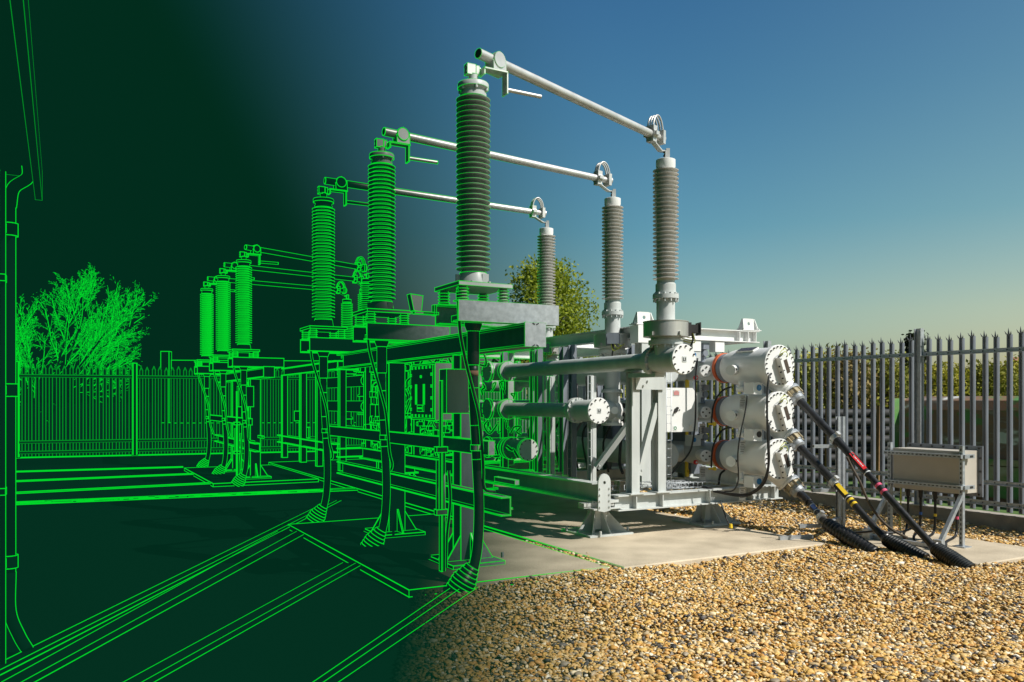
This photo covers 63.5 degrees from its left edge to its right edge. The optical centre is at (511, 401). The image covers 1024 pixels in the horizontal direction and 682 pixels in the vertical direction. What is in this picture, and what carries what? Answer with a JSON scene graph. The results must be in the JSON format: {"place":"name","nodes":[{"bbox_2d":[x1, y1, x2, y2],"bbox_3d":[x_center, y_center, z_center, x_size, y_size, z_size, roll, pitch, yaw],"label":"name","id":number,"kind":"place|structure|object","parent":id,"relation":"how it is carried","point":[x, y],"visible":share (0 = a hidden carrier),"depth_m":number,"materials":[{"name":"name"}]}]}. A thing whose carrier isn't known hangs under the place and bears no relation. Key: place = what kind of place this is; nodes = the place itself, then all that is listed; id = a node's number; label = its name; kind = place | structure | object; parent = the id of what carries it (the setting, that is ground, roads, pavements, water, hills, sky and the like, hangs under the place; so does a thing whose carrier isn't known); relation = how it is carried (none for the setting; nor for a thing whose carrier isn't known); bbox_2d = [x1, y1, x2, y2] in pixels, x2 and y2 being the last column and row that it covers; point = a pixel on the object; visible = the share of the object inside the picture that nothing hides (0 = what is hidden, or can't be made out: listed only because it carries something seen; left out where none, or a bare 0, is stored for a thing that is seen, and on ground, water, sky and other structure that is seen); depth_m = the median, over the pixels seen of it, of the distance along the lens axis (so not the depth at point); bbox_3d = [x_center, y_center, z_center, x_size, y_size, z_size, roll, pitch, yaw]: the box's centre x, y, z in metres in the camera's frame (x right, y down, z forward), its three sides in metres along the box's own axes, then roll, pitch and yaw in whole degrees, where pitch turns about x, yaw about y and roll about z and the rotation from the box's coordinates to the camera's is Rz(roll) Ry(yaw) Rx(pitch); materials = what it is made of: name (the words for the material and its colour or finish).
{"place":"outdoors","nodes":[
{"label":"outdoors","id":0,"kind":"place"},
{"bbox_2d":[160,351,526,422],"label":"warehouse","id":1,"kind":"structure","parent":0,"point":[167,361],"depth_m":62.73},
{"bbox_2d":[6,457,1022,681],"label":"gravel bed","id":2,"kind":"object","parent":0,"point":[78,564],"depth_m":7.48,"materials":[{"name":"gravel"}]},
{"bbox_2d":[0,0,42,200],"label":"roof","id":3,"kind":"structure","parent":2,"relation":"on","point":[19,137],"depth_m":4.02,"materials":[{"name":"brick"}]},
{"bbox_2d":[0,171,6,663],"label":"conduit","id":4,"kind":"object","parent":3,"relation":"attached to","point":[3,282],"visible":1,"depth_m":5.03,"materials":[{"name":"green paint"}]},
{"bbox_2d":[6,165,33,651],"bbox_3d":[-3.181,0.034,5.326,0.196,3.176,0.129,0,0,-22],"label":"drainpipe","id":5,"kind":"object","parent":3,"relation":"attached to","point":[14,188],"visible":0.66,"depth_m":5.29,"materials":[{"name":"green paint"}]},
{"bbox_2d":[16,466,182,473],"bbox_3d":[-10.373,1.634,19.271,5.045,0.071,0.282,0,0,-22],"label":"cable trench","id":6,"kind":"object","parent":2,"relation":"on","point":[96,469],"visible":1,"depth_m":19.43,"materials":[{"name":"concrete"}]},
{"bbox_2d":[16,473,193,483],"bbox_3d":[-9.142,1.635,17.106,4.909,0.070,0.280,0,0,-30],"label":"cable trench","id":7,"kind":"object","parent":2,"relation":"on","point":[101,478],"visible":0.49,"depth_m":17.35,"materials":[{"name":"concrete"}]},
{"bbox_2d":[16,482,210,495],"bbox_3d":[-7.938,1.635,14.983,4.792,0.069,0.278,0,0,-32],"label":"cable trench","id":8,"kind":"object","parent":2,"relation":"on","point":[42,492],"visible":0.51,"depth_m":15.23,"materials":[{"name":"concrete"}]},
{"bbox_2d":[2,531,303,681],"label":"cable trench","id":9,"kind":"object","parent":2,"relation":"on","point":[51,667],"visible":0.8,"depth_m":6.33,"materials":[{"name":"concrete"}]},
{"bbox_2d":[0,500,340,681],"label":"cable trench","id":10,"kind":"object","parent":2,"relation":"on","point":[19,662],"visible":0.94,"depth_m":6.28,"materials":[{"name":"concrete"}]},
{"bbox_2d":[16,451,357,465],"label":"kerb","id":11,"kind":"structure","parent":2,"relation":"on","point":[95,459],"depth_m":22.10,"materials":[{"name":"concrete"}]},
{"bbox_2d":[16,361,408,458],"bbox_3d":[-7.869,0.220,22.918,11.844,2.485,0.160,0,0,-21],"label":"palisade fence","id":12,"kind":"object","parent":11,"relation":"on","point":[133,376],"visible":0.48,"depth_m":22.05,"materials":[{"name":"metal"}]},
{"bbox_2d":[16,487,357,507],"bbox_3d":[-5.997,1.631,13.709,6.846,0.078,0.435,0,0,-23],"label":"kerb strip","id":13,"kind":"object","parent":2,"relation":"on","point":[93,501],"visible":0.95,"depth_m":13.78,"materials":[{"name":"concrete"}]},
{"bbox_2d":[124,562,359,681],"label":"cable trench","id":14,"kind":"object","parent":2,"relation":"on","point":[171,667],"visible":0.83,"depth_m":5.86,"materials":[{"name":"concrete"}]},
{"bbox_2d":[184,464,318,486],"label":"concrete slab","id":15,"kind":"structure","parent":2,"relation":"on","point":[281,475],"depth_m":17.16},
{"bbox_2d":[233,391,241,474],"bbox_3d":[-5.510,0.695,16.629,0.169,1.788,0.078,0,0,-29],"label":"cable riser","id":16,"kind":"object","parent":15,"relation":"on","point":[237,451],"visible":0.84,"depth_m":16.59,"materials":[{"name":"metal"}]},
{"bbox_2d":[194,357,283,478],"bbox_3d":[-6.093,0.375,18.187,1.009,2.442,5.398,0,0,-29],"label":"steel stand","id":17,"kind":"object","parent":15,"relation":"on","point":[259,369],"visible":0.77,"depth_m":17.04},
{"bbox_2d":[196,374,210,466],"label":"power cable","id":18,"kind":"object","parent":17,"relation":"attached to","point":[203,462],"visible":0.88,"depth_m":20.07,"materials":[{"name":"metal"}]},
{"bbox_2d":[194,282,219,365],"bbox_3d":[-7.413,-1.861,20.096,0.521,2.069,0.522,0,0,-29],"label":"cable sealing end","id":19,"kind":"object","parent":17,"relation":"on","point":[206,318],"visible":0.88,"depth_m":20.00,"materials":[{"name":"green ceramic"}]},
{"bbox_2d":[207,276,348,298],"bbox_3d":[-5.843,-2.900,20.931,3.541,0.494,0.194,0,0,-28],"label":"busbar tube","id":20,"kind":"object","parent":19,"relation":"attached to","point":[338,289],"visible":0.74,"depth_m":20.96,"materials":[{"name":"metal"}]},
{"bbox_2d":[209,268,230,361],"bbox_3d":[-6.307,-1.861,18.068,0.519,2.067,0.520,0,0,-29],"label":"cable sealing end","id":21,"kind":"object","parent":17,"relation":"on","point":[223,313],"visible":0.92,"depth_m":17.97,"materials":[{"name":"green ceramic"}]},
{"bbox_2d":[223,262,363,285],"bbox_3d":[-4.890,-2.901,18.962,3.334,0.492,0.192,0,0,-34],"label":"busbar tube","id":22,"kind":"object","parent":21,"relation":"attached to","point":[354,278],"visible":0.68,"depth_m":18.83,"materials":[{"name":"metal"}]},
{"bbox_2d":[212,371,227,473],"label":"power cable","id":23,"kind":"object","parent":17,"relation":"attached to","point":[220,469],"visible":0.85,"depth_m":18.04,"materials":[{"name":"metal"}]},
{"bbox_2d":[231,367,248,486],"bbox_3d":[-5.263,0.438,16.049,0.356,2.530,0.253,0,0,-29],"label":"power cable","id":24,"kind":"object","parent":17,"relation":"attached to","point":[239,480],"visible":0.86,"depth_m":16.01,"materials":[{"name":"metal"}]},
{"bbox_2d":[228,251,259,357],"bbox_3d":[-5.201,-1.861,16.039,0.516,2.065,0.518,0,0,-29],"label":"cable sealing end","id":25,"kind":"object","parent":17,"relation":"on","point":[243,288],"visible":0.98,"depth_m":15.94,"materials":[{"name":"green ceramic"}]},
{"bbox_2d":[232,355,254,442],"bbox_3d":[-5.189,-0.098,15.957,0.090,1.820,0.489,0,0,39],"label":"earth wire","id":26,"kind":"object","parent":25,"relation":"attached to","point":[243,398],"visible":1,"depth_m":15.99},
{"bbox_2d":[244,245,368,277],"bbox_3d":[-4.108,-2.901,17.034,0.300,0.491,2.940,0,0,43],"label":"busbar tube","id":27,"kind":"object","parent":25,"relation":"attached to","point":[258,250],"visible":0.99,"depth_m":16.70,"materials":[{"name":"metal"}]},
{"bbox_2d":[237,386,253,406],"bbox_3d":[-5.383,-0.092,16.709,0.307,0.428,0.178,0,0,-29],"label":"marshalling box","id":28,"kind":"object","parent":17,"relation":"attached to","point":[250,395],"visible":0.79,"depth_m":16.66,"materials":[{"name":"green paint"}]},
{"bbox_2d":[277,360,429,470],"bbox_3d":[-4.671,0.325,20.477,6.306,2.475,2.635,0,0,35],"label":"switchgear skid","id":29,"kind":"object","parent":15,"relation":"on","point":[341,382],"visible":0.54,"depth_m":19.75,"materials":[{"name":"grey paint"}]},
{"bbox_2d":[337,299,356,425],"bbox_3d":[-4.336,-0.884,21.729,0.530,3.593,0.528,0,0,0],"label":"bushing","id":30,"kind":"object","parent":29,"relation":"on","point":[346,311],"visible":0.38,"depth_m":21.64,"materials":[{"name":"green ceramic"}]},
{"bbox_2d":[355,278,376,373],"bbox_3d":[-3.168,-1.634,18.079,0.525,2.088,0.524,0,0,0],"label":"bushing","id":31,"kind":"object","parent":29,"relation":"on","point":[364,292],"visible":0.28,"depth_m":17.98,"materials":[{"name":"green ceramic"}]},
{"bbox_2d":[288,514,608,597],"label":"concrete slab","id":32,"kind":"structure","parent":2,"relation":"on","point":[406,566],"depth_m":8.49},
{"bbox_2d":[300,299,558,569],"bbox_3d":[-1.222,0.375,9.258,1.004,2.432,5.388,0,0,-29],"label":"steel stand","id":33,"kind":"object","parent":32,"relation":"on","point":[514,326],"visible":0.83,"depth_m":8.33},
{"bbox_2d":[306,352,330,521],"bbox_3d":[-2.605,0.438,11.177,0.346,2.525,0.247,0,0,-29],"label":"power cable","id":34,"kind":"object","parent":33,"relation":"attached to","point":[318,513],"visible":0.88,"depth_m":11.14,"materials":[{"name":"rubber"}]},
{"bbox_2d":[300,186,347,338],"bbox_3d":[-2.545,-1.861,11.166,0.511,2.061,0.512,0,0,-29],"label":"cable sealing end","id":35,"kind":"object","parent":33,"relation":"on","point":[323,212],"visible":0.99,"depth_m":11.07,"materials":[{"name":"green ceramic"}]},
{"bbox_2d":[309,331,333,459],"bbox_3d":[-2.550,-0.089,11.392,0.262,1.829,1.025,0,0,0],"label":"earth wire","id":36,"kind":"object","parent":35,"relation":"attached to","point":[325,405],"visible":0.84,"depth_m":11.12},
{"bbox_2d":[324,176,548,226],"bbox_3d":[-0.978,-2.900,12.000,3.522,0.483,0.184,0,0,-28],"label":"busbar tube","id":37,"kind":"object","parent":35,"relation":"attached to","point":[340,184],"visible":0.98,"depth_m":11.80,"materials":[{"name":"metal"}]},
{"bbox_2d":[360,340,390,546],"bbox_3d":[-1.499,0.438,9.148,0.345,2.523,0.244,0,0,-29],"label":"power cable","id":38,"kind":"object","parent":33,"relation":"attached to","point":[376,536],"visible":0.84,"depth_m":9.11,"materials":[{"name":"rubber"}]},
{"bbox_2d":[352,138,411,324],"bbox_3d":[-1.439,-1.861,9.138,0.509,2.059,0.510,0,0,-29],"label":"cable sealing end","id":39,"kind":"object","parent":33,"relation":"on","point":[382,195],"visible":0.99,"depth_m":9.04,"materials":[{"name":"green ceramic"}]},
{"bbox_2d":[365,313,393,471],"bbox_3d":[-1.444,-0.089,9.363,0.260,1.826,1.023,0,0,0],"label":"earth wire","id":40,"kind":"object","parent":39,"relation":"attached to","point":[383,403],"visible":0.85,"depth_m":9.09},
{"bbox_2d":[382,127,615,196],"bbox_3d":[-0.023,-2.897,10.029,3.316,0.475,0.181,0,0,-34],"label":"busbar tube","id":41,"kind":"object","parent":39,"relation":"attached to","point":[403,137],"visible":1,"depth_m":9.91,"materials":[{"name":"metal"}]},
{"bbox_2d":[407,293,438,315],"bbox_3d":[-0.773,-0.833,7.175,0.258,0.183,0.112,0,0,-29],"label":"floodlight","id":42,"kind":"object","parent":33,"relation":"attached to","point":[415,301],"visible":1,"depth_m":7.13,"materials":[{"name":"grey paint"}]},
{"bbox_2d":[410,362,451,420],"bbox_3d":[-0.931,-0.105,9.358,0.251,0.640,0.690,0,0,-29],"label":"control cabinet","id":43,"kind":"object","parent":33,"relation":"attached to","point":[424,387],"visible":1,"depth_m":9.18,"materials":[{"name":"metal"}]},
{"bbox_2d":[439,368,468,413],"bbox_3d":[-0.514,-0.092,7.778,0.298,0.418,0.172,0,0,-29],"label":"marshalling box","id":44,"kind":"object","parent":33,"relation":"attached to","point":[455,393],"visible":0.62,"depth_m":7.68,"materials":[{"name":"grey paint"}]},
{"bbox_2d":[448,370,468,411],"bbox_3d":[-0.475,-0.092,7.706,0.270,0.390,0.008,0,0,-29],"label":"door","id":45,"kind":"structure","parent":44,"relation":"in","point":[458,396],"depth_m":7.69,"materials":[{"name":"grey paint"}]},
{"bbox_2d":[446,322,483,592],"bbox_3d":[-0.394,0.437,7.120,0.344,2.520,0.242,0,0,-29],"label":"power cable","id":46,"kind":"object","parent":33,"relation":"attached to","point":[464,577],"visible":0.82,"depth_m":7.08,"materials":[{"name":"rubber"}]},
{"bbox_2d":[434,62,512,303],"bbox_3d":[-0.333,-1.861,7.110,0.507,2.057,0.507,0,0,-29],"label":"cable sealing end","id":47,"kind":"object","parent":33,"relation":"on","point":[473,153],"visible":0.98,"depth_m":7.02,"materials":[{"name":"grey ceramic"}]},
{"bbox_2d":[456,286,495,493],"bbox_3d":[-0.319,-0.097,7.028,0.085,1.807,0.477,0,0,39],"label":"earth wire","id":48,"kind":"object","parent":47,"relation":"attached to","point":[485,489],"visible":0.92,"depth_m":7.06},
{"bbox_2d":[475,48,669,156],"bbox_3d":[0.758,-2.897,8.102,0.284,0.475,2.924,0,0,43],"label":"busbar tube","id":49,"kind":"object","parent":47,"relation":"attached to","point":[497,65],"visible":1,"depth_m":7.81,"materials":[{"name":"metal"}]},
{"bbox_2d":[434,380,451,571],"bbox_3d":[-0.642,0.695,7.700,0.158,1.778,0.068,0,0,-29],"label":"cable riser","id":50,"kind":"object","parent":32,"relation":"on","point":[441,511],"visible":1,"depth_m":7.68,"materials":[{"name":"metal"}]},
{"bbox_2d":[268,459,827,570],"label":"concrete slab","id":51,"kind":"structure","parent":2,"relation":"on","point":[655,538],"depth_m":10.09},
{"bbox_2d":[359,312,782,537],"bbox_3d":[0.314,0.230,13.634,3.283,2.736,8.969,0,0,-30],"label":"switchgear skid","id":52,"kind":"object","parent":51,"relation":"on","point":[643,429],"visible":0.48,"depth_m":10.52,"materials":[{"name":"grey paint"}]},
{"bbox_2d":[358,354,522,460],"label":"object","id":53,"kind":"object","parent":52,"relation":"on","point":[429,427],"visible":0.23,"depth_m":14.24,"materials":[{"name":"grey paint"}]},
{"bbox_2d":[530,227,558,459],"bbox_3d":[0.528,-0.884,12.733,0.512,3.581,0.652,0,0,0],"label":"bushing","id":54,"kind":"object","parent":52,"relation":"on","point":[546,245],"visible":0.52,"depth_m":12.70,"materials":[{"name":"grey ceramic"}]},
{"bbox_2d":[482,398,609,423],"bbox_3d":[0.855,0.120,11.785,1.455,0.330,2.889,0,0,-29],"label":"gas duct","id":55,"kind":"object","parent":52,"relation":"on","point":[580,410],"visible":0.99,"depth_m":11.13,"materials":[{"name":"metal"}]},
{"bbox_2d":[481,344,695,381],"bbox_3d":[1.238,-0.460,11.082,1.455,0.350,4.489,0,0,-29],"label":"gas duct","id":56,"kind":"object","parent":52,"relation":"on","point":[678,359],"visible":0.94,"depth_m":10.03,"materials":[{"name":"metal"}]},
{"bbox_2d":[643,157,700,347],"bbox_3d":[1.768,-1.550,9.150,0.640,2.234,0.504,0,0,0],"label":"bushing","id":57,"kind":"object","parent":56,"relation":"on","point":[665,327],"visible":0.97,"depth_m":9.05,"materials":[{"name":"grey ceramic"}]},
{"bbox_2d":[500,345,701,477],"bbox_3d":[0.955,0.140,12.777,1.764,1.834,3.814,0,0,-30],"label":"mechanism case","id":58,"kind":"object","parent":52,"relation":"on","point":[535,429],"visible":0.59,"depth_m":12.09,"materials":[{"name":"metal"}]},
{"bbox_2d":[593,197,630,425],"bbox_3d":[1.325,-1.173,10.833,0.504,2.987,0.639,0,0,0],"label":"bushing","id":59,"kind":"object","parent":52,"relation":"on","point":[612,340],"visible":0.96,"depth_m":10.80,"materials":[{"name":"grey ceramic"}]},
{"bbox_2d":[517,427,710,480],"bbox_3d":[1.376,0.710,12.568,0.872,0.720,4.227,0,0,-31],"label":"breaker tank","id":60,"kind":"object","parent":52,"relation":"attached to","point":[676,453],"visible":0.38,"depth_m":11.09,"materials":[{"name":"metal"}]},
{"bbox_2d":[484,436,558,460],"bbox_3d":[0.431,0.700,12.562,1.455,0.345,1.119,0,0,-29],"label":"gas duct","id":61,"kind":"object","parent":60,"relation":"attached to","point":[526,448],"visible":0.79,"depth_m":11.96,"materials":[{"name":"metal"}]},
{"bbox_2d":[517,343,711,396],"bbox_3d":[1.376,-0.410,12.568,0.872,0.720,4.227,0,0,-31],"label":"breaker tank","id":62,"kind":"object","parent":52,"relation":"attached to","point":[704,370],"visible":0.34,"depth_m":11.09,"materials":[{"name":"metal"}]},
{"bbox_2d":[520,385,711,438],"bbox_3d":[1.376,0.140,12.568,0.872,0.720,4.227,0,0,-31],"label":"breaker tank","id":63,"kind":"object","parent":52,"relation":"attached to","point":[704,412],"visible":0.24,"depth_m":11.02,"materials":[{"name":"metal"}]},
{"bbox_2d":[667,388,697,431],"bbox_3d":[2.155,0.113,10.680,0.530,0.565,0.200,0,0,-29],"label":"control cubicle","id":64,"kind":"object","parent":52,"relation":"attached to","point":[681,407],"visible":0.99,"depth_m":10.62,"materials":[{"name":"white metal"}]},
{"bbox_2d":[669,358,697,475],"bbox_3d":[2.201,0.206,10.600,0.376,1.516,0.023,0,0,0],"label":"control hose","id":65,"kind":"object","parent":52,"relation":"attached to","point":[680,463],"visible":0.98,"depth_m":10.59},
{"bbox_2d":[667,438,804,500],"bbox_3d":[2.601,0.847,11.153,0.759,0.780,2.731,0,0,-35],"label":"cable chamber","id":66,"kind":"object","parent":52,"relation":"attached to","point":[752,458],"visible":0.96,"depth_m":10.23,"materials":[{"name":"white metal"}]},
{"bbox_2d":[686,345,804,408],"bbox_3d":[2.601,-0.296,11.153,0.759,0.780,2.731,0,0,-35],"label":"cable chamber","id":67,"kind":"object","parent":52,"relation":"attached to","point":[749,370],"visible":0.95,"depth_m":10.22,"materials":[{"name":"white metal"}]},
{"bbox_2d":[689,373,771,494],"bbox_3d":[2.638,0.407,10.108,1.018,1.499,0.194,0,0,25],"label":"control hose","id":68,"kind":"object","parent":67,"relation":"attached to","point":[768,456],"visible":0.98,"depth_m":9.86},
{"bbox_2d":[724,395,747,491],"bbox_3d":[2.669,0.526,10.014,0.140,1.189,0.365,0,0,-32],"label":"control hose","id":69,"kind":"object","parent":68,"relation":"attached to","point":[738,446],"visible":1,"depth_m":9.88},
{"bbox_2d":[797,399,975,567],"bbox_3d":[3.981,0.815,9.173,0.176,1.839,2.503,0,0,-23],"label":"power cable","id":70,"kind":"object","parent":67,"relation":"attached to","point":[943,553],"visible":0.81,"depth_m":8.87,"materials":[{"name":"black plastic"}]},
{"bbox_2d":[698,391,804,453],"bbox_3d":[2.601,0.273,11.153,0.759,0.780,2.731,0,0,-35],"label":"cable chamber","id":71,"kind":"object","parent":52,"relation":"attached to","point":[727,411],"visible":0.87,"depth_m":10.21,"materials":[{"name":"white metal"}]},
{"bbox_2d":[555,468,1023,532],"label":"kerb","id":72,"kind":"structure","parent":2,"relation":"on","point":[1002,521],"depth_m":11.40,"materials":[{"name":"concrete"}]},
{"bbox_2d":[479,326,1023,513],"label":"palisade fence","id":73,"kind":"object","parent":72,"relation":"on","point":[916,354],"visible":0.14,"depth_m":11.65,"materials":[{"name":"metal"}]},
{"bbox_2d":[798,416,844,527],"bbox_3d":[3.787,0.930,9.791,1.075,1.480,0.309,0,0,-43],"label":"cable post","id":74,"kind":"object","parent":2,"relation":"on","point":[839,476],"visible":0.83,"depth_m":10.14,"materials":[{"name":"metal"}]},
{"bbox_2d":[797,491,879,551],"bbox_3d":[3.640,1.393,9.550,0.287,0.651,1.573,0,0,-13],"label":"power cable","id":75,"kind":"object","parent":74,"relation":"attached to","point":[842,533],"visible":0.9,"depth_m":9.19,"materials":[{"name":"black plastic"}]},
{"bbox_2d":[797,444,929,557],"bbox_3d":[3.867,1.109,9.418,0.203,1.245,1.981,0,0,-23],"label":"power cable","id":76,"kind":"object","parent":74,"relation":"attached to","point":[893,543],"visible":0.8,"depth_m":9.16,"materials":[{"name":"ribbed black plastic"},{"name":"black rubber"}]},
{"bbox_2d":[846,456,907,538],"bbox_3d":[3.975,1.047,9.032,0.630,0.868,0.102,0,0,33],"label":"flexible cable","id":77,"kind":"object","parent":76,"relation":"attached to","point":[870,504],"visible":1,"depth_m":9.06,"materials":[{"name":"black rubber"},{"name":"ribbed black plastic"}]},
{"bbox_2d":[833,530,1023,566],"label":"concrete slab","id":78,"kind":"structure","parent":2,"relation":"on","point":[979,551],"depth_m":8.95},
{"bbox_2d":[862,442,974,548],"bbox_3d":[4.604,1.070,9.408,0.610,1.160,1.020,0,0,-30],"label":"junction box stand","id":79,"kind":"object","parent":78,"relation":"on","point":[961,487],"visible":0.91,"depth_m":9.15,"materials":[{"name":"metal"}]},
{"bbox_2d":[893,443,982,501],"bbox_3d":[4.888,0.815,9.561,0.356,0.620,0.920,0,0,-30],"label":"junction box","id":80,"kind":"object","parent":79,"relation":"attached to","point":[938,470],"visible":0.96,"depth_m":9.40,"materials":[{"name":"metal"}]},
{"bbox_2d":[6,0,1023,402],"label":"sky","id":81,"kind":"structure","parent":0,"point":[852,171],"materials":[{"name":"blue"}]},
{"bbox_2d":[20,403,1023,514],"bbox_3d":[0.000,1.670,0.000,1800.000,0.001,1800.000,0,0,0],"label":"ground","id":82,"kind":"structure","parent":0,"point":[945,503],"depth_m":43.97,"materials":[{"name":"green plant"}]},
{"bbox_2d":[16,262,156,446],"bbox_3d":[-16.050,-1.770,30.529,5.797,6.866,5.516,0,0,0],"label":"bare tree","id":83,"kind":"object","parent":82,"relation":"on","point":[106,333],"visible":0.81,"depth_m":30.30,"materials":[{"name":"green plant"}]},
{"bbox_2d":[491,254,599,388],"bbox_3d":[1.133,-1.417,25.918,4.144,6.235,4.514,0,0,0],"label":"maple tree","id":84,"kind":"object","parent":82,"relation":"on","point":[568,310],"visible":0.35,"depth_m":25.48,"materials":[{"name":"green plant"}]},
{"bbox_2d":[329,366,969,430],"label":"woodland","id":85,"kind":"object","parent":82,"relation":"on","point":[494,399],"depth_m":45.52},
{"bbox_2d":[696,380,740,441],"bbox_3d":[5.659,0.451,23.927,2.795,2.804,3.279,0,0,0],"label":"hedge bush","id":86,"kind":"object","parent":82,"relation":"on","point":[732,393],"visible":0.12,"depth_m":23.50,"materials":[{"name":"green plant"}]},
{"bbox_2d":[771,357,852,453],"bbox_3d":[8.037,0.268,23.006,2.698,2.993,2.511,0,0,0],"label":"hedge bush","id":87,"kind":"object","parent":82,"relation":"on","point":[809,381],"visible":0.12,"depth_m":22.66,"materials":[{"name":"green plant"}]},
{"bbox_2d":[794,342,885,435],"bbox_3d":[8.972,0.022,23.972,3.108,3.421,2.956,0,0,0],"label":"hedge bush","id":88,"kind":"object","parent":82,"relation":"on","point":[816,354],"visible":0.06,"depth_m":23.47,"materials":[{"name":"green plant"}]},
{"bbox_2d":[794,470,887,480],"bbox_3d":[6.252,1.550,16.973,3.725,0.179,0.180,0,0,-16],"label":"stacked pipe","id":89,"kind":"object","parent":82,"relation":"on","point":[850,476],"visible":0.03,"depth_m":16.92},
{"bbox_2d":[793,461,887,471],"bbox_3d":[6.283,1.365,17.067,3.748,0.179,0.180,0,0,-16],"label":"stacked pipe","id":90,"kind":"object","parent":89,"relation":"on","point":[868,465],"visible":0.01,"depth_m":17.19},
{"bbox_2d":[794,453,887,463],"bbox_3d":[6.268,1.180,16.978,3.759,0.179,0.180,0,0,-16],"label":"stacked pipe","id":91,"kind":"object","parent":90,"relation":"on","point":[868,457],"visible":0.02,"depth_m":17.02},
{"bbox_2d":[793,444,887,453],"bbox_3d":[6.303,0.995,17.072,3.788,0.179,0.180,0,0,-16],"label":"stacked pipe","id":92,"kind":"object","parent":91,"relation":"on","point":[868,448],"visible":0.01,"depth_m":17.25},
{"bbox_2d":[738,435,888,444],"bbox_3d":[6.263,0.810,16.977,3.748,0.179,0.180,0,0,-16],"label":"stacked pipe","id":93,"kind":"object","parent":92,"relation":"on","point":[868,439],"visible":0.01,"depth_m":17.13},
{"bbox_2d":[793,426,888,435],"bbox_3d":[6.301,0.625,17.072,3.784,0.179,0.180,0,0,-16],"label":"stacked pipe","id":94,"kind":"object","parent":93,"relation":"on","point":[868,430],"visible":0.11,"depth_m":17.21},
{"bbox_2d":[793,418,888,426],"bbox_3d":[6.195,0.440,16.957,3.606,0.179,0.180,0,0,-16],"label":"stacked pipe","id":95,"kind":"object","parent":94,"relation":"on","point":[850,422],"visible":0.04,"depth_m":17.10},
{"bbox_2d":[794,409,888,417],"bbox_3d":[6.257,0.255,17.059,3.693,0.179,0.180,0,0,-16],"label":"stacked pipe","id":96,"kind":"object","parent":95,"relation":"on","point":[850,413],"visible":0.07,"depth_m":17.20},
{"bbox_2d":[810,347,895,453],"bbox_3d":[9.364,0.131,23.033,2.454,3.235,2.503,0,0,0],"label":"hedge bush","id":97,"kind":"object","parent":82,"relation":"on","point":[850,374],"visible":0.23,"depth_m":22.58,"materials":[{"name":"green plant"}]},
{"bbox_2d":[876,406,879,479],"bbox_3d":[7.642,0.875,17.239,0.080,1.551,0.090,0,0,-16],"label":"timber upright","id":98,"kind":"object","parent":82,"relation":"on","point":[878,439],"visible":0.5,"depth_m":17.21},
{"bbox_2d":[848,348,925,435],"bbox_3d":[10.312,0.192,23.015,2.567,3.365,3.027,0,0,0],"label":"hedge bush","id":99,"kind":"object","parent":82,"relation":"on","point":[887,377],"visible":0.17,"depth_m":22.69,"materials":[{"name":"green plant"}]},
{"bbox_2d":[901,330,927,377],"bbox_3d":[13.629,-0.350,28.000,1.628,4.134,1.520,0,0,0],"label":"conifer tree","id":100,"kind":"object","parent":82,"relation":"on","point":[906,341],"visible":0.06,"depth_m":27.96,"materials":[{"name":"green plant"}]},
{"bbox_2d":[908,361,1003,395],"bbox_3d":[12.566,0.310,24.031,2.424,2.964,2.137,0,0,0],"label":"hedge bush","id":101,"kind":"object","parent":82,"relation":"on","point":[944,374],"visible":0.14,"depth_m":23.68,"materials":[{"name":"green plant"}]},
{"bbox_2d":[895,396,1018,503],"bbox_3d":[9.598,0.782,12.264,2.000,1.735,7.630,0,0,-30],"label":"storage skip","id":102,"kind":"object","parent":82,"relation":"on","point":[1003,444],"visible":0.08,"depth_m":13.76,"materials":[{"name":"metal"}]},
{"bbox_2d":[895,398,906,447],"bbox_3d":[7.742,0.800,15.528,1.940,1.700,0.120,0,0,-30],"label":"end door","id":103,"kind":"structure","parent":102,"relation":"in","point":[896,399],"depth_m":15.02,"materials":[{"name":"green metal"}]},
{"bbox_2d":[954,357,1018,395],"bbox_3d":[13.632,0.253,23.971,2.762,2.990,2.697,0,0,0],"label":"hedge bush","id":104,"kind":"object","parent":82,"relation":"on","point":[1003,384],"visible":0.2,"depth_m":23.59,"materials":[{"name":"green plant"}]},
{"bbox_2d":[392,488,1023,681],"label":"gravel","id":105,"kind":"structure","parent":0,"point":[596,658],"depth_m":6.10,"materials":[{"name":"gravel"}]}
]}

